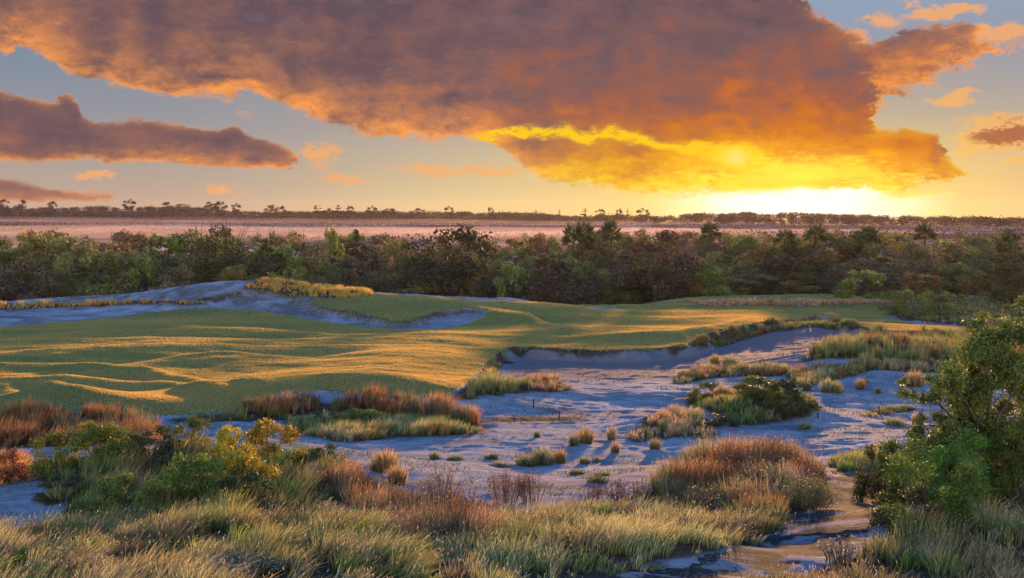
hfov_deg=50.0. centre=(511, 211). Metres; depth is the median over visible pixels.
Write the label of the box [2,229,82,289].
tree
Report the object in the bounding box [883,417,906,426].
grass tussock
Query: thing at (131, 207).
tree
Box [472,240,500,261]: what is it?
tree
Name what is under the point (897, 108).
sky
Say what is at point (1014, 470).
shrub
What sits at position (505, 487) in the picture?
shrub
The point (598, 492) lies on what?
shrub
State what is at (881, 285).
tree
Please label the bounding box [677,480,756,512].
shrub
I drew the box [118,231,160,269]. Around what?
tree
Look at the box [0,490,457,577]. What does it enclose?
foreground grass
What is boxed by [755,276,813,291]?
tree
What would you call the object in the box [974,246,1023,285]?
tree
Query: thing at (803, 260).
tree
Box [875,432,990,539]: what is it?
shrub
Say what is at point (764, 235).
tree
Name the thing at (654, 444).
grass tussock
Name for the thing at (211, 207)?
tree
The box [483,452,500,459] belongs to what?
grass tussock
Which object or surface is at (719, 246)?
tree
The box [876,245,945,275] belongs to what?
tree
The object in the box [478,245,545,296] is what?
tree
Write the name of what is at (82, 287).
tree
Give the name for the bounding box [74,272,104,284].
tree
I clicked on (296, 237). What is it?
tree
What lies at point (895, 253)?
tree
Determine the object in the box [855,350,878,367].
grass tussock
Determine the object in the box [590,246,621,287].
tree
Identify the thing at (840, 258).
tree
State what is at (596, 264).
tree
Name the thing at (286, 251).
tree
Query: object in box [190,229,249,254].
tree
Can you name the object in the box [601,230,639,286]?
tree
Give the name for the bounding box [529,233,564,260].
tree
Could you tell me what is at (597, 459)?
grass tussock
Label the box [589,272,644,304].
tree
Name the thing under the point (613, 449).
grass tussock
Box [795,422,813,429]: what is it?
grass tussock
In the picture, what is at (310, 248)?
tree
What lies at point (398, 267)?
tree
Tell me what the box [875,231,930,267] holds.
tree
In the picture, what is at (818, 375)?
grass
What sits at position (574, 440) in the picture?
grass tussock
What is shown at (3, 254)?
tree
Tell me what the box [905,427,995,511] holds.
shrub
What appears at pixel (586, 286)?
tree
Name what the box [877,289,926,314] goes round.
tree
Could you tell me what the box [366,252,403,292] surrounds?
tree
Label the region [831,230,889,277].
tree
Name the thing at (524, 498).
shrub
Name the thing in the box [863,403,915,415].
grass
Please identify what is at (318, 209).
tree
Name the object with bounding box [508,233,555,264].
tree
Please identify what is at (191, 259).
tree
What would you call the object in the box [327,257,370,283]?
tree
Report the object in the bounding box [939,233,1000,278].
tree
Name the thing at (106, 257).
tree
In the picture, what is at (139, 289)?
tree
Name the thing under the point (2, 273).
tree
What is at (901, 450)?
shrub
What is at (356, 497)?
heather
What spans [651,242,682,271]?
tree
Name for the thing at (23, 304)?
golden grass
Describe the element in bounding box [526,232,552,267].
tree
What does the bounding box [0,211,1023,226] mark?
hills
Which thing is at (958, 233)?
tree
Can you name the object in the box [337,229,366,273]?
tree
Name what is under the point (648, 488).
shrub
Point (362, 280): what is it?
tree
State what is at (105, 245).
tree
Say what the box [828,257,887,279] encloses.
tree
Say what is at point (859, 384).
grass tussock
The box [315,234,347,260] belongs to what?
tree
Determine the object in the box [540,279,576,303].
tree
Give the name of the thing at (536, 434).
grass tussock
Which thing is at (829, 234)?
tree
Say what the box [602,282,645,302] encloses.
tree
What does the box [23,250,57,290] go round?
tree
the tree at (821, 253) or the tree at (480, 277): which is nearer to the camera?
the tree at (480, 277)
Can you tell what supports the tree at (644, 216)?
on the hills
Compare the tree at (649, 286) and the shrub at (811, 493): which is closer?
the shrub at (811, 493)
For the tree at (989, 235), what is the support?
on the marsh
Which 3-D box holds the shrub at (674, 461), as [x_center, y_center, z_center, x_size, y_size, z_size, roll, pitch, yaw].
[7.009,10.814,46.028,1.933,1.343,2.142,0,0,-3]
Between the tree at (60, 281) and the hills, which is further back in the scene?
the hills
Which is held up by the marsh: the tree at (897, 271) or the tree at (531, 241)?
the tree at (531, 241)
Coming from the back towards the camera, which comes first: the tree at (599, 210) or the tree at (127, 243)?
the tree at (599, 210)
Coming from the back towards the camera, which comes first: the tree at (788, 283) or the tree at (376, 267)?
the tree at (376, 267)
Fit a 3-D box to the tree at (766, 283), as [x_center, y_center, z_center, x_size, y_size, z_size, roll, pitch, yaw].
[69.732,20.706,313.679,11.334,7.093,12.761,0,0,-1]
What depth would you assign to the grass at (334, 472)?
43.99 m
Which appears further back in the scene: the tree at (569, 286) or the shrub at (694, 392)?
the tree at (569, 286)
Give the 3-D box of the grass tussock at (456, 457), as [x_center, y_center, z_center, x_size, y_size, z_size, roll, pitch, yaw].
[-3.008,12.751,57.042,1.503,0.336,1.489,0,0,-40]
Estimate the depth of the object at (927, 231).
361.59 m
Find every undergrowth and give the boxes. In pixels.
[574,274,1021,304]
[884,292,1022,326]
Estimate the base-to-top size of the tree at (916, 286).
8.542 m
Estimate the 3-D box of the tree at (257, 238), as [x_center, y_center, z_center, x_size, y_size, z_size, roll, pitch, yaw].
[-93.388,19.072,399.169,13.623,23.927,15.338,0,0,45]
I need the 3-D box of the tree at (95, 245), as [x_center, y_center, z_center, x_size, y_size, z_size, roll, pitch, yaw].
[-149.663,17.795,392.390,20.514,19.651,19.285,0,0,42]
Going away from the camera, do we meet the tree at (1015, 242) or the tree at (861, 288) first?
the tree at (861, 288)
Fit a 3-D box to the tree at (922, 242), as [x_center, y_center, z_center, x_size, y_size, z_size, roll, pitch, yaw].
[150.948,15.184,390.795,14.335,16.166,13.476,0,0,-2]
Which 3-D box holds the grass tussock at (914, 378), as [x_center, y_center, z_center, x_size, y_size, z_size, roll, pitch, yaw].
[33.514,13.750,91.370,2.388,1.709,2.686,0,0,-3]
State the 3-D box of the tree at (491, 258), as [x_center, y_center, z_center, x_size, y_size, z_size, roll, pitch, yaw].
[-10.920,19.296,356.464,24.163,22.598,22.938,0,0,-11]
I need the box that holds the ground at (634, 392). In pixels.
[0,280,1023,577]
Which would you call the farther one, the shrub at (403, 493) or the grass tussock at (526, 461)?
the grass tussock at (526, 461)
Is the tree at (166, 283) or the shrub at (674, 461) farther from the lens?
the tree at (166, 283)
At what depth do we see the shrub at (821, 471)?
45.35 m
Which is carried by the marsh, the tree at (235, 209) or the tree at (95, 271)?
the tree at (95, 271)
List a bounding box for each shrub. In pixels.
[0,447,38,481]
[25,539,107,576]
[27,430,81,479]
[30,473,91,506]
[57,419,140,469]
[68,421,96,442]
[71,470,164,516]
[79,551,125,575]
[108,422,190,472]
[144,451,228,512]
[170,415,213,454]
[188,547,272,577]
[199,443,282,501]
[205,470,281,512]
[206,423,252,464]
[231,417,309,471]
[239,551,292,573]
[288,409,345,430]
[292,441,357,468]
[329,408,393,427]
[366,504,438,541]
[374,476,448,507]
[409,466,482,506]
[415,481,509,527]
[484,465,529,506]
[510,468,551,502]
[576,479,605,503]
[598,477,645,505]
[631,476,652,501]
[661,456,692,468]
[668,452,730,485]
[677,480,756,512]
[684,380,721,405]
[703,413,740,427]
[707,440,760,470]
[723,462,797,493]
[728,375,777,401]
[741,431,792,468]
[759,380,797,403]
[762,379,819,420]
[776,469,842,509]
[777,456,834,485]
[816,534,857,564]
[849,441,903,503]
[865,480,947,532]
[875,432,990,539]
[881,436,923,497]
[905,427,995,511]
[977,414,1023,512]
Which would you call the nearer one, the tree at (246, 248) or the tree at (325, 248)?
the tree at (246, 248)
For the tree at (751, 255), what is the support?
on the marsh
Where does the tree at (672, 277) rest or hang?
on the ground at (634, 392)
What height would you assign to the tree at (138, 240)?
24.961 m
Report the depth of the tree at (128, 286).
308.78 m
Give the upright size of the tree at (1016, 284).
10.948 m
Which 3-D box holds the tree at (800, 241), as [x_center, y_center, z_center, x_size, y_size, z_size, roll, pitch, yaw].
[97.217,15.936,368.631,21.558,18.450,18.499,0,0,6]
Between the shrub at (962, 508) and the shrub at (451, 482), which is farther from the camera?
the shrub at (451, 482)
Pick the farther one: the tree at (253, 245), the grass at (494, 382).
the tree at (253, 245)
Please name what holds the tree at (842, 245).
on the marsh
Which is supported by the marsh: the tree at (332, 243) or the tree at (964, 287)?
the tree at (332, 243)
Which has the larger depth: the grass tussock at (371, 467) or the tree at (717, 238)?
the tree at (717, 238)
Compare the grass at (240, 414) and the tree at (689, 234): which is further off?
the tree at (689, 234)
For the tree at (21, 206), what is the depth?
2952.38 m
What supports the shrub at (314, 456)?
on the ground at (634, 392)
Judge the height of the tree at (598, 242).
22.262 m
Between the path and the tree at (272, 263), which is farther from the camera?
the tree at (272, 263)
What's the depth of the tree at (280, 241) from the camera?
358.20 m
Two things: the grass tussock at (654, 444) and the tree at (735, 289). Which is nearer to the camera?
the grass tussock at (654, 444)
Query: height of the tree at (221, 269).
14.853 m
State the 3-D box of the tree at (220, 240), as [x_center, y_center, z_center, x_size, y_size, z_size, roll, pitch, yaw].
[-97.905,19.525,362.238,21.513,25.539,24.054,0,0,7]
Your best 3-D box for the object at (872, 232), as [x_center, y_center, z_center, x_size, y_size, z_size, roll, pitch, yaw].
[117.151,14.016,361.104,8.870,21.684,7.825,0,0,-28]
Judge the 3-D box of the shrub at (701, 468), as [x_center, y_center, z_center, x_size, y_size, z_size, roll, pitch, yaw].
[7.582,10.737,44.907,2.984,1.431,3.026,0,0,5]
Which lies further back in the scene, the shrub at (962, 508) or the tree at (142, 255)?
the tree at (142, 255)
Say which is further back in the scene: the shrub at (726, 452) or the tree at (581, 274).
the tree at (581, 274)
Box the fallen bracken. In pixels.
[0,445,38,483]
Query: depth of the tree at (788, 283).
308.98 m
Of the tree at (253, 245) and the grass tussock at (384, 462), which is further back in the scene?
the tree at (253, 245)
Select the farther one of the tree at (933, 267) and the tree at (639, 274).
the tree at (933, 267)
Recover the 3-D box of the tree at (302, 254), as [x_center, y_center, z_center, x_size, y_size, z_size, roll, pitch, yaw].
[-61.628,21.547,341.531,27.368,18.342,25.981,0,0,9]
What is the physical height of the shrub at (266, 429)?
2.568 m
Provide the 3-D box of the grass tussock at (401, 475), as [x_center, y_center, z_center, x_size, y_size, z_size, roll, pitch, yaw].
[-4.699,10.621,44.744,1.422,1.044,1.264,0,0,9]
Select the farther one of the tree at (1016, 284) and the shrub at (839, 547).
the tree at (1016, 284)
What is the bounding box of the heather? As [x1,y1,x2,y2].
[326,453,521,545]
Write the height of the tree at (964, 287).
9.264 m
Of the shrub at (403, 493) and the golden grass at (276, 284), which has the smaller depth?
the shrub at (403, 493)
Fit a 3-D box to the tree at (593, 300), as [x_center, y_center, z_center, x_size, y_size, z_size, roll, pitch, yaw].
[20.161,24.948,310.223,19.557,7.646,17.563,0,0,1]
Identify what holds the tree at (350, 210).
on the hills
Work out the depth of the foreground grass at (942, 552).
30.24 m
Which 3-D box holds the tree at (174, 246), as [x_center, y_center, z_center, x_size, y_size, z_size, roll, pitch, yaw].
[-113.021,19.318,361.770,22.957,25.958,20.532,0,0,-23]
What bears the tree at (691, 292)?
on the ground at (634, 392)
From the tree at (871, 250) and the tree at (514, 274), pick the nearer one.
the tree at (514, 274)
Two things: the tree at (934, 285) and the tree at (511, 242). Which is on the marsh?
the tree at (511, 242)
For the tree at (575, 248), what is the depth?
398.75 m
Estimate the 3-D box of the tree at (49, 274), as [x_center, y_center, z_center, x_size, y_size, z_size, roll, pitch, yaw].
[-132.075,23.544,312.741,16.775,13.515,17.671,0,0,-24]
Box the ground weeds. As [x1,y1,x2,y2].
[0,291,994,516]
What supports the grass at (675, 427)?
on the ground at (634, 392)
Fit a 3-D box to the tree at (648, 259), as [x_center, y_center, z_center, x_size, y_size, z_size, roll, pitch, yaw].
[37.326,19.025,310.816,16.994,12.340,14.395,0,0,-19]
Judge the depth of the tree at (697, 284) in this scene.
297.72 m
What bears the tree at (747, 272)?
on the ground at (634, 392)
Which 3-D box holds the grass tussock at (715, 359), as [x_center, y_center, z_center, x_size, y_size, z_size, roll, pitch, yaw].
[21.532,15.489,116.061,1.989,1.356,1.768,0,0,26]
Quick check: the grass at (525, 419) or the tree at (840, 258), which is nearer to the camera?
the grass at (525, 419)
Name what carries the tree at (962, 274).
on the ground at (634, 392)
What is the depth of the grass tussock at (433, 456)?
57.09 m
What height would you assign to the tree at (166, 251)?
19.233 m
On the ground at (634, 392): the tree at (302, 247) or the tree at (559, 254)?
the tree at (559, 254)
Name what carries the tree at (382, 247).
on the marsh
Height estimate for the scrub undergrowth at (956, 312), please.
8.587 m
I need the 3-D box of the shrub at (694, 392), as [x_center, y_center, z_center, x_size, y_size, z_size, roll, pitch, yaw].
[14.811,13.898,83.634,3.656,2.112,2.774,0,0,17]
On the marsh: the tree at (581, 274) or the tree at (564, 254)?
the tree at (564, 254)
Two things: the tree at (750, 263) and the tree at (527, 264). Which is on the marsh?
the tree at (750, 263)
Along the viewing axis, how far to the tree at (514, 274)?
287.33 m
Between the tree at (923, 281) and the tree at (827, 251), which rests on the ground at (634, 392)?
the tree at (923, 281)
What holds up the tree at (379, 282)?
on the ground at (634, 392)
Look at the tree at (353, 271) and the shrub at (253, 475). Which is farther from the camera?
the tree at (353, 271)
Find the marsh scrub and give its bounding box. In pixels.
[0,219,1023,254]
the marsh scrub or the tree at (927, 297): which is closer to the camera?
the tree at (927, 297)
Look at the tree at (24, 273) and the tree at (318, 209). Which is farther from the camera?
the tree at (318, 209)
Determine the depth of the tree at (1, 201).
2958.25 m
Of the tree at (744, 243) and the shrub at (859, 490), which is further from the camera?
the tree at (744, 243)
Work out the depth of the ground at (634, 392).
73.89 m
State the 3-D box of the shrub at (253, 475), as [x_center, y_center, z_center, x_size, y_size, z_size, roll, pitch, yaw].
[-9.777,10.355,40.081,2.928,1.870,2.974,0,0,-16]
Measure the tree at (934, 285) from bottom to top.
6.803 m
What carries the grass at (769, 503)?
on the ground at (634, 392)
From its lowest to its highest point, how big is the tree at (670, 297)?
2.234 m
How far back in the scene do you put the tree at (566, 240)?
335.97 m
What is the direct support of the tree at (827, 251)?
on the marsh
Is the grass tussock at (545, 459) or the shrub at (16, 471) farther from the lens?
the grass tussock at (545, 459)
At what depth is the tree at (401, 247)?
361.35 m
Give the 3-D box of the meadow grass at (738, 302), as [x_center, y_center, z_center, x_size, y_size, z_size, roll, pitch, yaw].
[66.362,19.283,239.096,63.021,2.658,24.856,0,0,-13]
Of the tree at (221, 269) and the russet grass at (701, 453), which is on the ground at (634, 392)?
the russet grass at (701, 453)
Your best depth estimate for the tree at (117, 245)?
388.13 m
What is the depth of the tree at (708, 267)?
330.82 m
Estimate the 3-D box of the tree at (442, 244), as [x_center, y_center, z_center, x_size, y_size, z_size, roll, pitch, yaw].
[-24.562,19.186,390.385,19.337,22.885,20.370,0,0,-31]
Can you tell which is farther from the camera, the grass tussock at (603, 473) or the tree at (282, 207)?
the tree at (282, 207)
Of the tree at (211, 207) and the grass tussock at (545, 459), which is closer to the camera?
the grass tussock at (545, 459)
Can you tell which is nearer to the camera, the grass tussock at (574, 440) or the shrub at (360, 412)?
the grass tussock at (574, 440)
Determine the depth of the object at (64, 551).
28.55 m
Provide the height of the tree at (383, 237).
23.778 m
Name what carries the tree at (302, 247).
on the marsh
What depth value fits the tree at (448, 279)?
316.43 m
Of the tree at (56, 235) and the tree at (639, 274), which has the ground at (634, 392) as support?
the tree at (639, 274)
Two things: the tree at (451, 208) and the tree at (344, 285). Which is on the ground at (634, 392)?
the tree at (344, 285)
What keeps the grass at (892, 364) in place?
on the ground at (634, 392)
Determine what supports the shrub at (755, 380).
on the ground at (634, 392)
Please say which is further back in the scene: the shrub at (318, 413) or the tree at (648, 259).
the tree at (648, 259)
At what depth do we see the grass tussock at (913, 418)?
71.88 m
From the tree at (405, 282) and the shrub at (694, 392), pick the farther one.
the tree at (405, 282)
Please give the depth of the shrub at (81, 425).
62.92 m
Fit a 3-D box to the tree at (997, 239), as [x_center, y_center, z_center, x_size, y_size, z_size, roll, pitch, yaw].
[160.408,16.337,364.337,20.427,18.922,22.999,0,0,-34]
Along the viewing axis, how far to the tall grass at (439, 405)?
74.83 m
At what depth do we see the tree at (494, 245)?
395.90 m
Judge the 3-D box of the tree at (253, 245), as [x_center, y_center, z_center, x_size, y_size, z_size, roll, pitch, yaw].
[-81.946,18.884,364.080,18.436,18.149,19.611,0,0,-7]
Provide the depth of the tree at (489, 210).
2957.26 m
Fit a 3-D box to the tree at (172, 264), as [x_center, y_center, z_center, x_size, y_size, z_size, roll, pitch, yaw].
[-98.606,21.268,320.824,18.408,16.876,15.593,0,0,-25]
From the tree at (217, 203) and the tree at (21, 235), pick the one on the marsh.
the tree at (21, 235)
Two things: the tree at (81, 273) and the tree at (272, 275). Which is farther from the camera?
the tree at (81, 273)
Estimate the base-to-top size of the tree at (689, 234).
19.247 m
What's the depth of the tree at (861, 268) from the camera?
317.20 m
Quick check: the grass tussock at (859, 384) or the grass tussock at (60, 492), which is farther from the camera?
the grass tussock at (859, 384)
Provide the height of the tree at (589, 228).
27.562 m
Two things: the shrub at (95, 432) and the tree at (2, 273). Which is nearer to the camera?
the shrub at (95, 432)
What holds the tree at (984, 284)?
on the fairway
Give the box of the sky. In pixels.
[0,0,1023,220]
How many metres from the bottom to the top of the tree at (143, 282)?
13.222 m
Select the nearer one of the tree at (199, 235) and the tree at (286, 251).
the tree at (286, 251)
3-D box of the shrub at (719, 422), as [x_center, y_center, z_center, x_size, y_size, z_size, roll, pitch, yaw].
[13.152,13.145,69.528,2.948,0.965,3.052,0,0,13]
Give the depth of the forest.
2600.09 m
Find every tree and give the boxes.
[0,199,10,210]
[0,234,13,263]
[0,234,29,262]
[0,248,52,278]
[0,251,18,278]
[0,259,61,300]
[0,264,12,285]
[0,270,31,300]
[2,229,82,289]
[3,273,42,300]
[13,200,27,210]
[15,231,27,259]
[17,280,73,296]
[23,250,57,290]
[25,228,52,265]
[31,228,90,275]
[32,272,75,290]
[36,232,76,274]
[39,269,77,297]
[46,201,57,210]
[50,252,98,293]
[53,247,141,296]
[56,242,94,266]
[58,254,127,284]
[63,282,102,296]
[71,235,99,274]
[71,268,89,281]
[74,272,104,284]
[76,228,142,279]
[80,255,158,290]
[93,235,141,255]
[110,231,166,281]
[115,282,146,291]
[115,286,145,293]
[116,273,155,289]
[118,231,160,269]
[122,200,135,209]
[126,246,160,290]
[127,254,156,291]
[129,257,193,284]
[143,231,188,276]
[144,256,190,286]
[149,264,194,289]
[150,233,175,269]
[157,202,179,210]
[159,228,207,269]
[170,249,222,287]
[172,204,190,210]
[181,232,205,254]
[182,220,257,282]
[188,234,239,273]
[189,267,233,283]
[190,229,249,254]
[197,246,251,280]
[202,201,217,211]
[210,265,259,281]
[214,201,227,212]
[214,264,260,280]
[216,236,267,258]
[231,203,240,212]
[236,242,293,267]
[237,232,266,264]
[243,242,280,265]
[245,238,290,276]
[259,257,309,280]
[262,230,294,265]
[263,204,278,214]
[263,270,298,281]
[265,253,317,283]
[277,233,318,280]
[279,206,289,214]
[282,230,318,269]
[286,251,351,285]
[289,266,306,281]
[290,243,321,275]
[296,252,344,277]
[308,276,330,285]
[311,232,350,265]
[313,205,322,213]
[315,225,344,280]
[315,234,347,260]
[324,268,370,285]
[327,236,377,271]
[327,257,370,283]
[333,282,363,287]
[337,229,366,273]
[340,229,368,281]
[342,206,353,215]
[347,280,375,291]
[349,257,373,290]
[350,234,387,269]
[359,246,414,277]
[360,252,382,272]
[364,232,418,274]
[364,277,396,292]
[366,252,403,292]
[375,235,411,275]
[378,248,431,288]
[379,239,430,287]
[382,280,408,290]
[393,282,442,293]
[397,223,524,298]
[403,251,444,287]
[412,208,424,215]
[412,274,484,296]
[416,242,447,283]
[422,236,452,261]
[426,262,456,294]
[433,242,489,285]
[444,206,453,214]
[454,241,502,279]
[455,283,511,297]
[457,251,481,296]
[461,260,497,295]
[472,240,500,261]
[477,237,508,269]
[477,266,513,297]
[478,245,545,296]
[488,207,494,216]
[489,288,530,297]
[492,263,527,299]
[494,263,533,298]
[505,238,530,266]
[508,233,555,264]
[509,260,559,301]
[510,258,605,304]
[513,247,585,296]
[515,264,561,301]
[518,254,548,285]
[524,235,542,277]
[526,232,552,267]
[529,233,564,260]
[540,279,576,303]
[549,251,584,285]
[558,279,597,304]
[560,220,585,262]
[562,233,609,275]
[566,227,616,258]
[567,260,612,297]
[567,289,614,304]
[570,228,619,272]
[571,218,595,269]
[579,259,613,286]
[584,232,630,266]
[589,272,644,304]
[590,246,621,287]
[595,209,604,215]
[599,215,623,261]
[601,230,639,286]
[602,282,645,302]
[603,228,705,300]
[606,254,647,279]
[616,227,650,264]
[616,257,665,297]
[620,232,665,274]
[633,281,681,299]
[636,208,649,217]
[646,258,684,287]
[648,290,703,299]
[650,241,679,271]
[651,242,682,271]
[655,258,712,288]
[657,266,725,288]
[665,274,689,289]
[669,235,729,269]
[672,230,715,259]
[679,284,709,296]
[686,258,718,295]
[692,288,742,296]
[696,229,742,271]
[696,240,735,261]
[697,264,734,296]
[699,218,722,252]
[700,251,743,281]
[702,275,753,294]
[703,233,755,263]
[710,233,776,271]
[717,264,744,292]
[717,267,771,291]
[730,260,786,280]
[730,264,752,279]
[734,258,818,284]
[734,274,819,293]
[736,272,776,294]
[743,242,793,271]
[747,231,782,259]
[754,242,830,288]
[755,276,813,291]
[772,227,796,253]
[774,285,821,294]
[775,232,821,277]
[779,261,843,290]
[790,252,811,277]
[799,242,847,270]
[800,235,867,277]
[801,221,827,253]
[807,227,857,266]
[812,247,845,279]
[813,248,862,285]
[820,258,898,290]
[820,280,889,294]
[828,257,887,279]
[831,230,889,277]
[832,269,896,300]
[837,234,879,271]
[849,228,864,259]
[849,286,899,293]
[855,271,902,293]
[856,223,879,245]
[858,231,916,270]
[863,266,944,294]
[867,277,948,292]
[869,250,898,268]
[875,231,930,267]
[875,292,1023,509]
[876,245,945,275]
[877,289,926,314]
[889,242,911,263]
[897,243,928,268]
[897,271,933,300]
[909,237,989,270]
[910,290,966,319]
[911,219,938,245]
[911,262,958,290]
[913,233,955,262]
[916,255,959,282]
[918,275,951,303]
[924,262,982,293]
[936,230,986,270]
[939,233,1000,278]
[946,272,1001,295]
[949,257,997,291]
[956,269,999,295]
[967,233,1021,270]
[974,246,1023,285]
[975,228,1023,300]
[978,232,1001,262]
[980,259,1023,306]
[990,232,1023,252]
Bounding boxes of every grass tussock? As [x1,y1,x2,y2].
[41,479,75,502]
[366,446,401,473]
[368,457,376,470]
[382,462,412,485]
[428,452,440,459]
[444,454,464,460]
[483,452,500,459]
[487,460,510,466]
[512,454,540,466]
[524,442,559,465]
[533,431,540,437]
[553,446,567,463]
[566,432,581,445]
[567,467,587,474]
[574,426,594,443]
[577,455,590,463]
[585,475,610,483]
[592,470,613,476]
[593,455,600,461]
[605,424,617,439]
[610,440,620,452]
[647,436,663,449]
[707,353,720,364]
[708,384,735,395]
[719,355,740,365]
[729,361,764,373]
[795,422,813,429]
[817,378,842,392]
[834,383,843,393]
[853,378,866,389]
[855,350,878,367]
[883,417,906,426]
[902,370,925,387]
[910,411,925,424]
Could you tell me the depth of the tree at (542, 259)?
335.55 m
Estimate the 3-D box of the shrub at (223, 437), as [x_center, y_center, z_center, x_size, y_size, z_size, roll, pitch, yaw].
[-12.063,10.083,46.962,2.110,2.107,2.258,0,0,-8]
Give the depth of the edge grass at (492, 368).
112.67 m
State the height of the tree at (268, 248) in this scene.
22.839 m
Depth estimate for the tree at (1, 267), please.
316.04 m
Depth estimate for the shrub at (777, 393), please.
73.87 m
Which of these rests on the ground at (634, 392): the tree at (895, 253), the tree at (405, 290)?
the tree at (405, 290)
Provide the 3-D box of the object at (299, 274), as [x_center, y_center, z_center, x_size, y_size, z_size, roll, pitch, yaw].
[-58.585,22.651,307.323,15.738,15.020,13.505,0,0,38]
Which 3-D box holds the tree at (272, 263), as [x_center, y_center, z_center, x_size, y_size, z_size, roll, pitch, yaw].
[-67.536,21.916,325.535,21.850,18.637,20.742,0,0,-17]
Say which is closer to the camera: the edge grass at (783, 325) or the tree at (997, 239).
the edge grass at (783, 325)
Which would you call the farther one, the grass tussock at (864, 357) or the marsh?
the marsh
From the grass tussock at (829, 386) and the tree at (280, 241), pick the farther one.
the tree at (280, 241)
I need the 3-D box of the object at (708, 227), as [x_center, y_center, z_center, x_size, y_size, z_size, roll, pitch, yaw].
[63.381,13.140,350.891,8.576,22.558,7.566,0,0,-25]
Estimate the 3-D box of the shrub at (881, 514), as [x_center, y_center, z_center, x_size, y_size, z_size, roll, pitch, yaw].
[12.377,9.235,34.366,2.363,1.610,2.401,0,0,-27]
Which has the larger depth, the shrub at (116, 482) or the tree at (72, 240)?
the tree at (72, 240)
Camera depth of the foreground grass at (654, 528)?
30.82 m
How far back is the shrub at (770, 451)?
47.74 m
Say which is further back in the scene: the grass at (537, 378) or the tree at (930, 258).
the tree at (930, 258)
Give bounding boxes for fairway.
[0,294,995,416]
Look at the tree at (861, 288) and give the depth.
300.12 m
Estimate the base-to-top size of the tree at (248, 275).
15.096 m
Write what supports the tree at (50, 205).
on the hills
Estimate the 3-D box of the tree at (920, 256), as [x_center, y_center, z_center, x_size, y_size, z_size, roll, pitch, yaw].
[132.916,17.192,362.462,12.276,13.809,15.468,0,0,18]
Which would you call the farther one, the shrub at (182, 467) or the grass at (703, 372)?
the grass at (703, 372)
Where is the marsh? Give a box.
[0,220,1023,272]
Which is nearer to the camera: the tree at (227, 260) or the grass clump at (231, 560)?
the grass clump at (231, 560)
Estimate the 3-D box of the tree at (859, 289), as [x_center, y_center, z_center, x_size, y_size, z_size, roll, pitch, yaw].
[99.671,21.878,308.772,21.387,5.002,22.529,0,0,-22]
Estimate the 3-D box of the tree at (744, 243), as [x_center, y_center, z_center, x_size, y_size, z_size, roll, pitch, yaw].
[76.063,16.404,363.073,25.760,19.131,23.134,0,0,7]
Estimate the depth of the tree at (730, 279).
299.76 m
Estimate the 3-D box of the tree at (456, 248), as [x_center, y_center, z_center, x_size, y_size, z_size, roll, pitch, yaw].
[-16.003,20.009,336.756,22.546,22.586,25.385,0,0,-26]
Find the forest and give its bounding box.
[0,205,1023,225]
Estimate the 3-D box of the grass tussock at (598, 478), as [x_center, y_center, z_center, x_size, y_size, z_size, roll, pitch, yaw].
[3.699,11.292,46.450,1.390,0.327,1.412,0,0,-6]
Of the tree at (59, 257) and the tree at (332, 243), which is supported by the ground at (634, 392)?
the tree at (59, 257)
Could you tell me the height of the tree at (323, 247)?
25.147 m
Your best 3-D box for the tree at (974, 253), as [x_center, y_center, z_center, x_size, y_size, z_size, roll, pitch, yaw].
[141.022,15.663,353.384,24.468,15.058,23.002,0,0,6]
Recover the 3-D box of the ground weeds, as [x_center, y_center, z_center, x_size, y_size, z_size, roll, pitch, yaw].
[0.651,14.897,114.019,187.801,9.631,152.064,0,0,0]
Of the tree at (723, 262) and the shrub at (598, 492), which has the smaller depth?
the shrub at (598, 492)
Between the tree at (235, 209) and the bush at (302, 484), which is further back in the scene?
the tree at (235, 209)
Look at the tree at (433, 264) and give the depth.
340.41 m
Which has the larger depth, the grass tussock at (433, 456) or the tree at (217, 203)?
the tree at (217, 203)
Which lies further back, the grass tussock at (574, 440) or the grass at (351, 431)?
the grass at (351, 431)
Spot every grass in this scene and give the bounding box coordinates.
[0,298,204,309]
[0,396,167,448]
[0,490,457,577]
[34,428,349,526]
[173,405,286,421]
[235,383,488,425]
[246,276,373,298]
[283,450,373,500]
[285,408,483,441]
[316,305,477,322]
[414,491,795,577]
[460,370,533,398]
[480,345,510,384]
[480,416,582,421]
[486,545,664,577]
[513,342,687,353]
[525,372,571,390]
[628,402,716,441]
[643,431,826,509]
[645,456,821,525]
[674,359,794,383]
[687,386,818,423]
[690,296,912,306]
[693,315,865,346]
[733,492,1023,577]
[788,356,881,386]
[804,321,1023,365]
[827,439,902,471]
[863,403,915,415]
[875,354,981,371]
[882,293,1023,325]
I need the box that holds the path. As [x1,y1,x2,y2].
[597,469,909,577]
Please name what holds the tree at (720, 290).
on the ground at (634, 392)
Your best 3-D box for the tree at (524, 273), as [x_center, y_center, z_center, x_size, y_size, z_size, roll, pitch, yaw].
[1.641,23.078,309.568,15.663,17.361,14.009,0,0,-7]
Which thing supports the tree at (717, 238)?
on the marsh
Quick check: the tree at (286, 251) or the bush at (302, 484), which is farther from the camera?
the tree at (286, 251)

